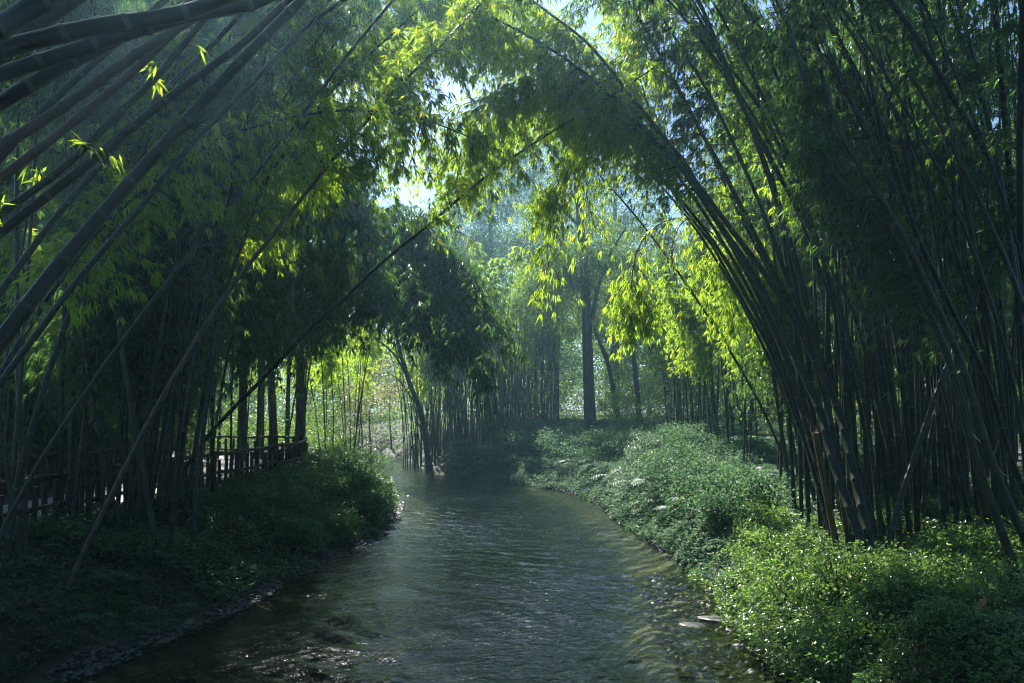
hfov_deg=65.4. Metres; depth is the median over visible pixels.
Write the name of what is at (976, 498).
bamboo
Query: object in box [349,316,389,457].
bamboo
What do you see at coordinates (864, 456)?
bamboo
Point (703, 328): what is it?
bamboo
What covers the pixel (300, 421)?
tree
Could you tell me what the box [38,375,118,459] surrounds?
bamboo
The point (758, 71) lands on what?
bamboo
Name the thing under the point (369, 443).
fallen branch
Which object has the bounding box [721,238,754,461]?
bamboo
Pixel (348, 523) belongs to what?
shrub
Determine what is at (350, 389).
sapling
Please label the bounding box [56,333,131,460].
bamboo
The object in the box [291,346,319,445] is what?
bamboo
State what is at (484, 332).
bamboo
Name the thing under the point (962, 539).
shrub
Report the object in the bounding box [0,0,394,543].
bamboo
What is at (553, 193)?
bamboo
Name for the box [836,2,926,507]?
bamboo
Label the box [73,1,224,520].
bamboo
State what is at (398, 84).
bamboo
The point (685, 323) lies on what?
bamboo
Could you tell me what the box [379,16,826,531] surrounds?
bamboo
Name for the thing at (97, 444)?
bamboo
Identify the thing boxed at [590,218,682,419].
tree
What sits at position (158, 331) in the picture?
bamboo
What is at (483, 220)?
tree
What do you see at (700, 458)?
shrub
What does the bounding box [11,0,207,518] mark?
bamboo
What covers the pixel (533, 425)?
shrub
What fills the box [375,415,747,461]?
ferns
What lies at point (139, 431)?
bamboo
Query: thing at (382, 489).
shrub
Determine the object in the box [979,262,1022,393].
bamboo
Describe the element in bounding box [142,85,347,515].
bamboo
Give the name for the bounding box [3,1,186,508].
bamboo
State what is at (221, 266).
bamboo
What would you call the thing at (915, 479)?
bamboo
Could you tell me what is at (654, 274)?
bamboo
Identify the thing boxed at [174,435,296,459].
log fence
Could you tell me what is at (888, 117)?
bamboo
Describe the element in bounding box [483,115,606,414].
tree
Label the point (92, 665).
pebbles
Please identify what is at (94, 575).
ferns
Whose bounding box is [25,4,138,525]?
bamboo
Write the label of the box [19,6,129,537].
bamboo
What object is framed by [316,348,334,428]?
bamboo
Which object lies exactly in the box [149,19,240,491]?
bamboo
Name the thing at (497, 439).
shrub
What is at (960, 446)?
bamboo
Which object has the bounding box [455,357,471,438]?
bamboo
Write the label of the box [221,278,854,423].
wood
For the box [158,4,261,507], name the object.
bamboo
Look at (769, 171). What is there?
bamboo
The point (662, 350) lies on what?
bamboo
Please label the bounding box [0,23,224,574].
bamboo
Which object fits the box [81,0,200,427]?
bamboo
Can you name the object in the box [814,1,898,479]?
bamboo
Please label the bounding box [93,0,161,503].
bamboo
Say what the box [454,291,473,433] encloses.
bamboo
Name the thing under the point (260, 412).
tree
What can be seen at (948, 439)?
bamboo
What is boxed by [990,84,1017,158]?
bamboo
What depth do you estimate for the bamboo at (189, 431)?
28.21 m
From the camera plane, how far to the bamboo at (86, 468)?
13.20 m
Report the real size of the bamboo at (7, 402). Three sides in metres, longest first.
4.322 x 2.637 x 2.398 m
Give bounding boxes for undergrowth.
[4,385,261,489]
[162,316,1022,451]
[173,397,384,453]
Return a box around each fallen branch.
[348,435,387,452]
[701,563,718,581]
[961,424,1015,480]
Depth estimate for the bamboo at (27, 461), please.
13.13 m
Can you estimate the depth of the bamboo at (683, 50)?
12.04 m
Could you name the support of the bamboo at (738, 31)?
on the ground at (646, 635)
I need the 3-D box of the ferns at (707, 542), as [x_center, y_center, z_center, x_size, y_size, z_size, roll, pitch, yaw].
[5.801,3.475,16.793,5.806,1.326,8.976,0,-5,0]
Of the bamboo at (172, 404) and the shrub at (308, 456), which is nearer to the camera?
the bamboo at (172, 404)
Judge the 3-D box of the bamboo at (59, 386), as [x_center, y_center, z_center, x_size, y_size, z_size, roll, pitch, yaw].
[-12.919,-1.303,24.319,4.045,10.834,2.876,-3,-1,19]
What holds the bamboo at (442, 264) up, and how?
on the ground at (646, 635)
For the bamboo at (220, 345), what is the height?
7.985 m
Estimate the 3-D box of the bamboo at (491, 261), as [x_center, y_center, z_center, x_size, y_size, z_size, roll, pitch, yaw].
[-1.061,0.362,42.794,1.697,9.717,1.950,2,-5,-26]
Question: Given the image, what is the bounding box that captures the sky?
[8,0,1018,408]
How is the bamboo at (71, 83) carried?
on the ground at (646, 635)
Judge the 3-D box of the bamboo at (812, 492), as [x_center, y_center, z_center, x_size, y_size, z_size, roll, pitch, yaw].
[2.453,-0.957,17.052,7.570,9.175,1.572,-1,-5,17]
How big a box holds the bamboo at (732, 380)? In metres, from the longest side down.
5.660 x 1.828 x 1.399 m
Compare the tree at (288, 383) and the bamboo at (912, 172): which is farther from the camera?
the tree at (288, 383)
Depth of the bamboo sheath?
7.72 m
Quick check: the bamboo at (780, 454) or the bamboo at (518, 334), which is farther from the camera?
the bamboo at (518, 334)
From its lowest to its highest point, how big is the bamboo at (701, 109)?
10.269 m
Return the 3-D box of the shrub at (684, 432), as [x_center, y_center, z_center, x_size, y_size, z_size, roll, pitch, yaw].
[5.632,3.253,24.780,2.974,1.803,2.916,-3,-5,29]
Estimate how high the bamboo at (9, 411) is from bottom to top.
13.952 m
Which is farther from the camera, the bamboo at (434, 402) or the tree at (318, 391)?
the tree at (318, 391)
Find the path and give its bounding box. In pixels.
[2,456,267,520]
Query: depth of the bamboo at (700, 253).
24.81 m
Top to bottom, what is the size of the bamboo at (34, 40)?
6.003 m
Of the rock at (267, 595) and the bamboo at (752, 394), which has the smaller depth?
the rock at (267, 595)
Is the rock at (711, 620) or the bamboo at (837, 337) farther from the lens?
the bamboo at (837, 337)
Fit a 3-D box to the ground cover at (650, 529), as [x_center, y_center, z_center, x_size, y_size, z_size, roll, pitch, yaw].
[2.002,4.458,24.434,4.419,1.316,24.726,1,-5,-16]
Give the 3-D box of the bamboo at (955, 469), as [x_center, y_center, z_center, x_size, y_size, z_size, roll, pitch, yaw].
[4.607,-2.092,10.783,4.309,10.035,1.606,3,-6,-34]
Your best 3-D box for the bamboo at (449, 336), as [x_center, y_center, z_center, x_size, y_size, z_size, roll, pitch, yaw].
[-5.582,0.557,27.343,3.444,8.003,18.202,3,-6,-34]
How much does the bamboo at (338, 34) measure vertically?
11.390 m
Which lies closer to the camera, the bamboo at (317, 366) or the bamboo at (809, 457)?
the bamboo at (809, 457)
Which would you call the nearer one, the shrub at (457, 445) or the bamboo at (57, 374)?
the bamboo at (57, 374)
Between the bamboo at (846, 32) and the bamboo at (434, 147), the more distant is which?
the bamboo at (434, 147)
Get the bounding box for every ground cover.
[0,449,399,605]
[0,525,249,682]
[434,451,782,600]
[509,420,1022,573]
[648,466,953,564]
[688,492,1023,682]
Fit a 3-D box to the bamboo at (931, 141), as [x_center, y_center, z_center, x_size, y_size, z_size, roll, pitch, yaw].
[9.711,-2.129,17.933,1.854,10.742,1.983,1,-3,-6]
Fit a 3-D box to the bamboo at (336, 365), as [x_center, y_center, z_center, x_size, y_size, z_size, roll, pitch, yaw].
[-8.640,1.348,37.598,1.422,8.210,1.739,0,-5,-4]
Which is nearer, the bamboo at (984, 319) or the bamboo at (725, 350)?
the bamboo at (984, 319)
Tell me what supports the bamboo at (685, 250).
on the ground at (646, 635)
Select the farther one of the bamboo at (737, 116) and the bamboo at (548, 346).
the bamboo at (548, 346)
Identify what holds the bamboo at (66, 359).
on the ground at (646, 635)
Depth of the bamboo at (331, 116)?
9.67 m
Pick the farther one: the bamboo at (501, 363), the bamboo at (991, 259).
the bamboo at (501, 363)
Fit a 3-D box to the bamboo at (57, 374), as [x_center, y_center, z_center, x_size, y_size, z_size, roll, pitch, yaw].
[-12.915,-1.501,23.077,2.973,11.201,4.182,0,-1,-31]
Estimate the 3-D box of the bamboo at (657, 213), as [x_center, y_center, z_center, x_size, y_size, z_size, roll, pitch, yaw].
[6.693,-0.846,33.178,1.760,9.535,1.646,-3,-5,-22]
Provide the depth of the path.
19.75 m
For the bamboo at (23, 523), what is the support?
on the ground at (646, 635)
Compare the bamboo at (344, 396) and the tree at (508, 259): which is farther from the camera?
the tree at (508, 259)
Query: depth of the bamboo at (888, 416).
11.59 m
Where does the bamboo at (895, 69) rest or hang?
on the ground at (646, 635)
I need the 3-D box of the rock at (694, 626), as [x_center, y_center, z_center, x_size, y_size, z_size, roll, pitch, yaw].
[2.529,3.925,10.961,0.467,0.057,0.295,3,2,38]
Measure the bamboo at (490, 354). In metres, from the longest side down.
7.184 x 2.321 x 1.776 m
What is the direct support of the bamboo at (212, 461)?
on the ground at (646, 635)
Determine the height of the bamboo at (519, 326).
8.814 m
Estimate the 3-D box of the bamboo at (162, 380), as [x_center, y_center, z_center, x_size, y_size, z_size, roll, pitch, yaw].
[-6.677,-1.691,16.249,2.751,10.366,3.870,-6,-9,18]
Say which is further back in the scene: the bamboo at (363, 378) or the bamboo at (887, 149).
the bamboo at (363, 378)
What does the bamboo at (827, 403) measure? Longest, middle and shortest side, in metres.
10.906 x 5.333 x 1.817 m
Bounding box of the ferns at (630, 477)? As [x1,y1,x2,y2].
[436,420,931,511]
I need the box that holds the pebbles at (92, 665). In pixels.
[43,499,404,682]
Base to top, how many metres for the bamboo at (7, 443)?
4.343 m
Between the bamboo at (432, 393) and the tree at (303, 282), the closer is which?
the tree at (303, 282)
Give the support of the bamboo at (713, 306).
on the ground at (646, 635)
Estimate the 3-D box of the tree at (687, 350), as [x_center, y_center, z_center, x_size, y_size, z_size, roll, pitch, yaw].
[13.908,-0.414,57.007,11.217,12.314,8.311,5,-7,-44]
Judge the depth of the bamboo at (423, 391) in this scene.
39.18 m
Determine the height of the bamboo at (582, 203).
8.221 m
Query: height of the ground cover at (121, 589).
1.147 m
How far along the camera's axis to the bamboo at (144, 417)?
15.31 m
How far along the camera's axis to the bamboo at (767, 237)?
18.79 m
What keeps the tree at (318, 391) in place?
on the ground at (646, 635)
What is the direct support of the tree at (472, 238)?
on the ground at (646, 635)
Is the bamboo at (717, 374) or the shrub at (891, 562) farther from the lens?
the bamboo at (717, 374)
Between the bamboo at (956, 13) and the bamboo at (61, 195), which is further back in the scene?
the bamboo at (956, 13)
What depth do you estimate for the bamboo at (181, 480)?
17.19 m
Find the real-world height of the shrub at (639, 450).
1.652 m
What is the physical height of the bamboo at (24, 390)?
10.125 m
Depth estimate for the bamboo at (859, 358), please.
15.23 m
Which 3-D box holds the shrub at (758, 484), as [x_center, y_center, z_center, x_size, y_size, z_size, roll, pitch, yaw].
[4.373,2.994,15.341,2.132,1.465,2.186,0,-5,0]
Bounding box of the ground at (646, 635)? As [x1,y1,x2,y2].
[0,409,1023,682]
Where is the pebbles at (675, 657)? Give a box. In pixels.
[635,572,786,682]
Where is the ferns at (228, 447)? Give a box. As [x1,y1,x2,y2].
[173,440,381,470]
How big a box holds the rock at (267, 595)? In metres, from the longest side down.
0.217 x 0.172 x 0.076 m
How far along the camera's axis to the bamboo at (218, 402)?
16.17 m
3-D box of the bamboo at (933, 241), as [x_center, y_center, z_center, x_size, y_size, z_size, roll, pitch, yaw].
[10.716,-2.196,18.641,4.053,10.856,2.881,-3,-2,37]
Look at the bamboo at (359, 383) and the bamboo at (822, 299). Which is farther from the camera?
the bamboo at (359, 383)
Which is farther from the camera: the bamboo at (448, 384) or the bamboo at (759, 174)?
the bamboo at (448, 384)
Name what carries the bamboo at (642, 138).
on the ground at (646, 635)
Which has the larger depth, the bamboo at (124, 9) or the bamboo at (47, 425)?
the bamboo at (47, 425)
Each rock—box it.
[261,592,272,598]
[678,622,710,632]
[696,616,727,625]
[725,628,732,633]
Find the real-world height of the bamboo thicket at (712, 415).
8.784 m
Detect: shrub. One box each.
[261,513,327,550]
[272,466,364,504]
[300,444,355,465]
[304,504,368,539]
[311,462,383,496]
[332,443,404,477]
[336,487,394,523]
[353,475,403,506]
[444,434,492,463]
[478,425,544,457]
[502,412,560,445]
[518,418,609,462]
[557,424,645,464]
[594,411,664,450]
[595,388,646,423]
[607,465,645,496]
[612,421,704,464]
[616,428,670,474]
[624,436,729,492]
[645,417,740,465]
[650,450,787,508]
[664,447,726,477]
[680,459,794,534]
[716,523,815,577]
[728,546,838,614]
[730,499,801,532]
[751,532,905,604]
[782,588,921,679]
[844,533,1014,613]
[896,515,1023,567]
[910,545,1023,613]
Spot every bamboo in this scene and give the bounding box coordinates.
[0,0,61,43]
[0,0,87,64]
[0,0,87,558]
[0,0,106,513]
[0,0,169,163]
[0,0,193,111]
[0,0,239,59]
[0,0,277,82]
[0,0,293,238]
[0,0,308,355]
[0,0,346,388]
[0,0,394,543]
[0,1,79,471]
[0,2,23,562]
[0,3,109,414]
[0,5,268,226]
[0,13,245,297]
[0,22,195,154]
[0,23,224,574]
[0,32,180,185]
[0,51,69,475]
[0,96,520,375]
[0,99,59,410]
[0,136,97,440]
[0,228,94,507]
[0,319,68,489]
[0,346,32,487]
[0,411,16,489]
[2,76,62,308]
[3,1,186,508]
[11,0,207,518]
[16,110,165,510]
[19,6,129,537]
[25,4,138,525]
[25,4,181,530]
[26,0,144,515]
[29,399,58,458]
[30,128,77,450]
[32,182,105,482]
[35,0,161,559]
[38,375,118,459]
[39,218,59,448]
[42,1,158,523]
[48,0,175,486]
[49,184,93,433]
[54,173,115,476]
[55,391,119,475]
[56,0,206,398]
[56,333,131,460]
[64,0,521,589]
[67,4,283,520]
[67,8,211,431]
[67,10,132,519]
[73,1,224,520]
[78,0,217,444]
[79,204,233,517]
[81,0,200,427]
[89,392,134,470]
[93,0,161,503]
[94,6,128,488]
[104,171,238,479]
[112,0,333,525]
[117,251,203,423]
[121,0,377,526]
[123,230,231,502]
[132,15,247,536]
[133,39,231,502]
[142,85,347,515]
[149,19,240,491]
[150,0,384,501]
[155,0,425,461]
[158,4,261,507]
[158,387,210,463]
[165,0,325,566]
[169,0,519,519]
[177,41,430,514]
[179,15,276,487]
[182,0,313,517]
[183,58,670,475]
[184,0,320,406]
[189,0,480,560]
[200,195,278,372]
[200,331,231,403]
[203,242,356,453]
[207,177,322,479]
[210,86,252,492]
[210,97,425,477]
[226,154,411,445]
[226,203,389,440]
[229,145,370,468]
[244,240,414,443]
[278,241,449,455]
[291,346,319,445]
[294,218,528,435]
[296,229,503,418]
[297,202,483,435]
[311,334,337,448]
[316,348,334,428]
[320,316,343,448]
[321,347,335,448]
[322,352,347,444]
[336,322,357,450]
[341,316,349,446]
[346,0,828,537]
[347,311,369,432]
[347,332,371,449]
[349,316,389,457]
[351,341,385,447]
[352,324,377,459]
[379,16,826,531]
[383,322,422,439]
[386,323,416,454]
[404,89,789,471]
[407,336,438,457]
[408,314,443,425]
[408,322,444,423]
[413,337,437,431]
[414,0,875,571]
[416,340,436,457]
[424,69,792,390]
[428,321,452,452]
[432,351,457,452]
[438,293,456,429]
[441,349,468,436]
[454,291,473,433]
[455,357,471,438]
[458,0,883,548]
[464,108,816,506]
[468,242,508,424]
[475,258,508,443]
[480,0,876,568]
[480,311,498,444]
[482,258,505,396]
[494,245,525,432]
[495,344,508,389]
[496,292,526,432]
[506,323,549,428]
[509,309,545,431]
[510,269,529,399]
[511,0,971,524]
[514,262,533,425]
[515,120,835,506]
[520,305,539,415]
[520,341,539,407]
[525,290,570,417]
[526,0,910,495]
[531,260,553,408]
[535,328,556,415]
[537,287,558,417]
[543,239,558,422]
[545,303,571,414]
[546,288,563,419]
[554,148,808,408]
[558,0,1023,462]
[566,0,886,537]
[567,0,879,550]
[598,208,797,474]
[600,11,856,512]
[601,18,985,473]
[604,35,831,542]
[608,0,844,450]
[629,0,822,529]
[633,315,669,426]
[638,0,904,526]
[648,209,689,429]
[649,269,687,426]
[650,210,810,475]
[653,302,693,429]
[654,0,901,548]
[655,274,695,435]
[656,302,673,427]
[657,288,688,419]
[660,328,685,414]
[661,289,720,448]
[662,0,851,559]
[666,44,833,488]
[671,309,721,450]
[673,267,734,451]
[676,206,717,441]
[678,186,729,447]
[678,204,710,444]
[680,192,718,444]
[683,0,893,539]
[684,299,713,446]
[686,0,911,509]
[689,0,841,521]
[697,237,809,411]
[698,292,760,463]
[702,177,722,440]
[702,313,733,430]
[703,210,728,442]
[705,291,741,435]
[706,228,752,461]
[707,0,927,495]
[707,118,781,302]
[709,0,811,417]
[709,328,734,434]
[710,256,758,465]
[711,0,859,520]
[715,195,789,465]
[720,3,796,512]
[720,219,740,425]
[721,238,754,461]
[722,61,788,445]
[722,252,757,435]
[724,141,833,483]
[729,235,784,470]
[736,187,750,433]
[737,0,949,521]
[739,125,806,284]
[744,0,980,533]
[747,102,842,468]
[748,243,803,477]
[750,13,1021,582]
[751,0,993,528]
[753,355,768,426]
[754,44,873,450]
[762,0,968,523]
[769,27,865,477]
[770,0,902,540]
[771,58,1023,545]
[772,259,787,470]
[774,0,913,543]
[774,4,852,388]
[778,0,1008,522]
[784,57,942,474]
[785,1,999,496]
[787,178,820,349]
[788,0,947,535]
[790,0,856,560]
[790,0,1016,212]
[796,4,987,479]
[797,2,914,389]
[805,17,913,522]
[807,1,1004,481]
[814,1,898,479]
[814,2,1008,490]
[815,0,943,526]
[816,218,874,375]
[818,6,962,524]
[827,0,895,393]
[834,138,1023,496]
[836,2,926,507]
[837,32,989,469]
[838,1,930,466]
[838,374,842,451]
[846,0,1018,540]
[848,0,990,421]
[849,0,920,535]
[849,125,967,412]
[854,0,958,523]
[856,0,1023,315]
[856,8,936,422]
[870,0,970,512]
[875,85,990,239]
[879,0,985,487]
[883,0,1018,500]
[884,205,1016,566]
[892,8,935,448]
[893,11,1018,440]
[899,0,1023,316]
[908,0,1018,248]
[912,39,989,270]
[916,220,1010,528]
[917,0,999,512]
[918,100,1003,389]
[920,0,1023,272]
[920,0,1023,294]
[922,22,1015,448]
[929,0,1012,399]
[950,138,1015,405]
[955,0,1023,388]
[966,193,1023,414]
[972,145,1023,393]
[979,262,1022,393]
[990,58,1017,137]
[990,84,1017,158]
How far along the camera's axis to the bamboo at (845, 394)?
11.61 m
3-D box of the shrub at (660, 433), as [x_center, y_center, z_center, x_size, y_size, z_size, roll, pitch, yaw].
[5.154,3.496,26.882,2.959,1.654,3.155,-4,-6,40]
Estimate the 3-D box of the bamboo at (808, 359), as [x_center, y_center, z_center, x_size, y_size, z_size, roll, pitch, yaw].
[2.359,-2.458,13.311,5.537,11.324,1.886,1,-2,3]
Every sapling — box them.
[229,354,304,430]
[279,346,377,415]
[335,371,409,456]
[341,335,392,451]
[353,352,423,448]
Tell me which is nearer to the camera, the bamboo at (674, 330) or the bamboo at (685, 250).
the bamboo at (685, 250)
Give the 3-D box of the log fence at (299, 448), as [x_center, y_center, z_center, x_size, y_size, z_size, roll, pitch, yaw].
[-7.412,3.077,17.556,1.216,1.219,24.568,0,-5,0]
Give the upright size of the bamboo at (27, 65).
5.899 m
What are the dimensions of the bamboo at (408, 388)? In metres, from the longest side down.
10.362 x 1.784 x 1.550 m
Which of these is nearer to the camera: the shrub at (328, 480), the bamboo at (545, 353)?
the shrub at (328, 480)
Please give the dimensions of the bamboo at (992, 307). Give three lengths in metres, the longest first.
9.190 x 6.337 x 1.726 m
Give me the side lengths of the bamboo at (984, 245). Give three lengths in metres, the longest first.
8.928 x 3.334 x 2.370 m
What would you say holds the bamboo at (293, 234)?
on the ground at (646, 635)
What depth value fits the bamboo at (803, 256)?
19.72 m
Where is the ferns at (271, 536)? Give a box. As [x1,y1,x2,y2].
[153,469,391,540]
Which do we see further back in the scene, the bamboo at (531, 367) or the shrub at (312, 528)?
the bamboo at (531, 367)
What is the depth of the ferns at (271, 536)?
16.28 m
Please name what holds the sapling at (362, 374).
on the ground at (646, 635)
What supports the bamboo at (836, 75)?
on the ground at (646, 635)
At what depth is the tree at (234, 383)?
59.43 m
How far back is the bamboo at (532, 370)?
44.10 m
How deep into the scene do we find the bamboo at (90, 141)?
5.46 m
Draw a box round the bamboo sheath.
[976,597,988,609]
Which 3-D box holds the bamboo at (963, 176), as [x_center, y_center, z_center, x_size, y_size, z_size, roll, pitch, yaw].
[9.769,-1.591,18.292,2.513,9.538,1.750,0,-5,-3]
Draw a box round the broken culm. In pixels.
[810,416,840,557]
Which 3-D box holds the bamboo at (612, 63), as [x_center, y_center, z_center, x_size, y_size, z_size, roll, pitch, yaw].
[4.988,-1.580,14.684,6.570,9.530,1.790,-2,-3,13]
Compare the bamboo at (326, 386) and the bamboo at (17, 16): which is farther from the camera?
the bamboo at (326, 386)
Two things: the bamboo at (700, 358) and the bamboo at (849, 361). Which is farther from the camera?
the bamboo at (700, 358)
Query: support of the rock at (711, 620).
on the pebbles at (675, 657)
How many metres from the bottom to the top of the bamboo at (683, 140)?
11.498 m
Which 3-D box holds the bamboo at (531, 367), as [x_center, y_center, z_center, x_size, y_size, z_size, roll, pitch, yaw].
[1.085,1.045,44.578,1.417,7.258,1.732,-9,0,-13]
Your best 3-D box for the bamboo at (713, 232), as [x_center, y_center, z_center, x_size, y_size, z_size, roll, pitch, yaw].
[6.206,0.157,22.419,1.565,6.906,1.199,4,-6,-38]
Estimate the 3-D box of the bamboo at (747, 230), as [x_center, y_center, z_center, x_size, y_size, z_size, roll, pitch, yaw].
[4.109,-1.823,14.676,1.847,10.784,5.705,4,-6,-37]
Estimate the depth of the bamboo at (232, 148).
15.44 m
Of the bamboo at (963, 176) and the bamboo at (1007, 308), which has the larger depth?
the bamboo at (1007, 308)
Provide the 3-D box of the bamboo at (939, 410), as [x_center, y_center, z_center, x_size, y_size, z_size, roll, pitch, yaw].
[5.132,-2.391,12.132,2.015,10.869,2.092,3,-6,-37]
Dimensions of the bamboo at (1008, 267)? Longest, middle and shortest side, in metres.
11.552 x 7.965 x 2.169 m
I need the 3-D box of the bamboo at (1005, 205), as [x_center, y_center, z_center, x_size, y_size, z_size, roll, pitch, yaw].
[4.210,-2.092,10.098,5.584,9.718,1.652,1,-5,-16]
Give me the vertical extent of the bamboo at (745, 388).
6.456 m
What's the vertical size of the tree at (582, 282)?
13.953 m
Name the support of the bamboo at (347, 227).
on the ground at (646, 635)
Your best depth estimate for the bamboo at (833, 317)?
25.18 m
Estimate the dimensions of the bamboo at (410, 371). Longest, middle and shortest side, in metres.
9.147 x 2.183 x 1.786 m
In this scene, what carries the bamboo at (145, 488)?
on the ground at (646, 635)
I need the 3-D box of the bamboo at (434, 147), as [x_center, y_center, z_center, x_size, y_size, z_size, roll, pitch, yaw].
[2.043,-1.327,19.217,9.405,9.719,1.377,0,-5,0]
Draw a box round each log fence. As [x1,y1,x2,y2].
[0,436,308,535]
[0,440,168,494]
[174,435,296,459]
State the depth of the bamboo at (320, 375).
40.59 m
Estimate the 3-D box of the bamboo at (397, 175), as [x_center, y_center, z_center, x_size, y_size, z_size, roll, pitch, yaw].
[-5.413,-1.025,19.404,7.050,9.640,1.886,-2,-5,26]
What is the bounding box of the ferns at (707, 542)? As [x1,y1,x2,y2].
[625,464,1001,549]
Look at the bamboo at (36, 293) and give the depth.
5.21 m
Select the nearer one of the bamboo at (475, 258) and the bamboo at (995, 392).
the bamboo at (995, 392)
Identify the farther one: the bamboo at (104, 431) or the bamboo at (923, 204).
the bamboo at (104, 431)
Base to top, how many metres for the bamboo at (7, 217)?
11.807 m
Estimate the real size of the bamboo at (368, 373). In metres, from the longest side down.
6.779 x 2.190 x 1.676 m
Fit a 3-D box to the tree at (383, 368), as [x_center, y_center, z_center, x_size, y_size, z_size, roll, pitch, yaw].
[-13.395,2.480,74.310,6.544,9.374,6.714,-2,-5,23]
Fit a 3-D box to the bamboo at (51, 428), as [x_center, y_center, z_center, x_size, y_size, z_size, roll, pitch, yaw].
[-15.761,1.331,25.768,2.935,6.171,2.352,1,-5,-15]
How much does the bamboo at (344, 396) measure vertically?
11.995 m
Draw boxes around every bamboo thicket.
[159,347,258,453]
[384,274,566,470]
[643,245,800,439]
[738,0,1023,522]
[818,206,1023,442]
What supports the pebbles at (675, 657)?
on the ground at (646, 635)
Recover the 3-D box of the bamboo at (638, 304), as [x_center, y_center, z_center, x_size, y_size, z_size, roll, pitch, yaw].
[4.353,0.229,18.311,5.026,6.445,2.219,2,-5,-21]
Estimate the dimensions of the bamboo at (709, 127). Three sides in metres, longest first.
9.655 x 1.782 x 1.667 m
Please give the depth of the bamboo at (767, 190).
14.33 m
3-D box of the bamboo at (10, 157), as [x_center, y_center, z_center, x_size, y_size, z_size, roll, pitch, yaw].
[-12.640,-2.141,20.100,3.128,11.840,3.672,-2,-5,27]
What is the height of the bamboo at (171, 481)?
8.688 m
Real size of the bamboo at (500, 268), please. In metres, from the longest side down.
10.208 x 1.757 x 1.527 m
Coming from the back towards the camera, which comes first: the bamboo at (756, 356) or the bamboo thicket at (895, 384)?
the bamboo thicket at (895, 384)
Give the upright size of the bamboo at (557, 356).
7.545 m
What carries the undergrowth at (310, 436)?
on the ground at (646, 635)
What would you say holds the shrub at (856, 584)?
on the ground at (646, 635)
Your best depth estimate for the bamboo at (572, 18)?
15.73 m
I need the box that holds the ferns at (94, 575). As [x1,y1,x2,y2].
[0,519,265,659]
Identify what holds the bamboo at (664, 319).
on the ground at (646, 635)
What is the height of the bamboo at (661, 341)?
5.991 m
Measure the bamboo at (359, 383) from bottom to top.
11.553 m
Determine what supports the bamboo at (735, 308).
on the ground at (646, 635)
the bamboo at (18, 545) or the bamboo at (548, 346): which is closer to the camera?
the bamboo at (18, 545)
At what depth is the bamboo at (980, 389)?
19.23 m
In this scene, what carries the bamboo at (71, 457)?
on the ground at (646, 635)
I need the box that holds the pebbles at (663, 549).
[542,487,743,613]
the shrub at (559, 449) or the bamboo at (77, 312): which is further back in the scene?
the shrub at (559, 449)
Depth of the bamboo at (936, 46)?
12.99 m
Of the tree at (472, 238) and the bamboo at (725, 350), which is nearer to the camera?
the bamboo at (725, 350)
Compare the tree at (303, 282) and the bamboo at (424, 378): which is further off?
the bamboo at (424, 378)
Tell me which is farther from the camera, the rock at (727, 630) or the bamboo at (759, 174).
the bamboo at (759, 174)
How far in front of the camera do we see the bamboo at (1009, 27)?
10.76 m
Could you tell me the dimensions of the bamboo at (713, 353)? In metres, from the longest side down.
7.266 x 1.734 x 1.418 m
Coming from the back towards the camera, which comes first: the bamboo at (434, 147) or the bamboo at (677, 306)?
the bamboo at (677, 306)
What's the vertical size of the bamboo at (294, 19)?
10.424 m
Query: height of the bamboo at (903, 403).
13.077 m
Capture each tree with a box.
[195,340,280,435]
[238,330,313,450]
[238,335,246,460]
[267,348,304,455]
[281,336,381,433]
[284,328,348,447]
[295,244,357,440]
[341,327,396,413]
[348,295,440,472]
[402,215,506,418]
[417,107,559,372]
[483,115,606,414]
[483,202,600,417]
[496,167,659,430]
[520,311,582,414]
[551,153,688,416]
[560,248,656,414]
[569,261,619,419]
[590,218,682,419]
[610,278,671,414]
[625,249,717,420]
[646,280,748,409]
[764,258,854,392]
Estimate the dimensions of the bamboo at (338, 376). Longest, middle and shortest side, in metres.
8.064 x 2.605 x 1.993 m
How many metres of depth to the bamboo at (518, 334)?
42.11 m
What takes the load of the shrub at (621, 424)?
on the ground at (646, 635)
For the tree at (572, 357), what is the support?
on the ground at (646, 635)
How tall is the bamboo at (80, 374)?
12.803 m
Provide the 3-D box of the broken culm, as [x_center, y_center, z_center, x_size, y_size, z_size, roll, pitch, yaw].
[4.288,2.167,10.819,0.127,2.325,1.034,-4,-6,38]
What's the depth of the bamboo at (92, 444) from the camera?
23.22 m
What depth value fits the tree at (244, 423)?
29.76 m
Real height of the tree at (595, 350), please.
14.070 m
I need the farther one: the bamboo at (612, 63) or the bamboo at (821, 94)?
the bamboo at (612, 63)
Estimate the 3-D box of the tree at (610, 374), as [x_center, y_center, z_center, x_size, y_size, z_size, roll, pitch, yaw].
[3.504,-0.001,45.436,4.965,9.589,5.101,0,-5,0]
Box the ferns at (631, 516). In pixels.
[446,458,752,575]
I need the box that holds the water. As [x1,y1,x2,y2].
[47,448,802,682]
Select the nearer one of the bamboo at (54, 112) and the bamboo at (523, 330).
the bamboo at (54, 112)
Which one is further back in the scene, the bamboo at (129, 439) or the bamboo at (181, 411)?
the bamboo at (129, 439)
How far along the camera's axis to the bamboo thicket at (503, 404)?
41.08 m
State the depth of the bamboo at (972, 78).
11.11 m
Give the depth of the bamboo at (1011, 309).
21.05 m
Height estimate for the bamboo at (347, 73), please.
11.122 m
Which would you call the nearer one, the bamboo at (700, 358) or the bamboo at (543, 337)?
the bamboo at (700, 358)
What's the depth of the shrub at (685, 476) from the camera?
17.25 m
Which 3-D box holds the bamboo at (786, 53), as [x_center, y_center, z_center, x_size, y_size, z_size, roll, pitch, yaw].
[4.428,-0.512,9.912,2.806,7.246,1.362,0,-5,0]
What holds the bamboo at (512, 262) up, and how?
on the ground at (646, 635)

